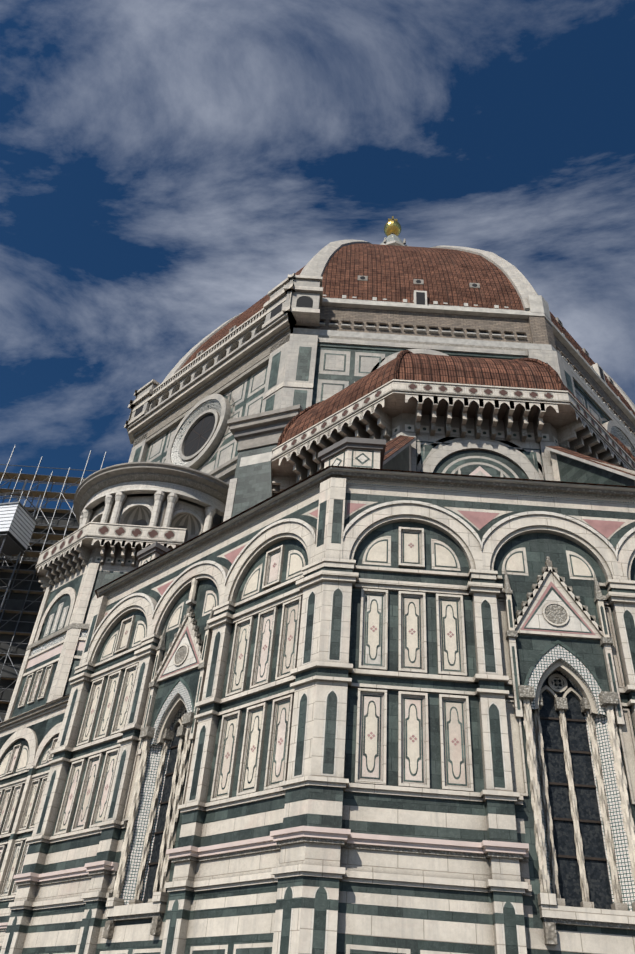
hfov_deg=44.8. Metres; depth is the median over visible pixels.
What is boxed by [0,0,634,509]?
sky
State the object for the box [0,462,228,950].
exedra
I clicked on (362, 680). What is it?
tribune
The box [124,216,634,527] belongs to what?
drum and dome
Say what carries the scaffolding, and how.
on the ground
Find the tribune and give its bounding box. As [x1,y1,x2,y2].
[0,350,634,953]
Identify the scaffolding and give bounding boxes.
[0,445,105,721]

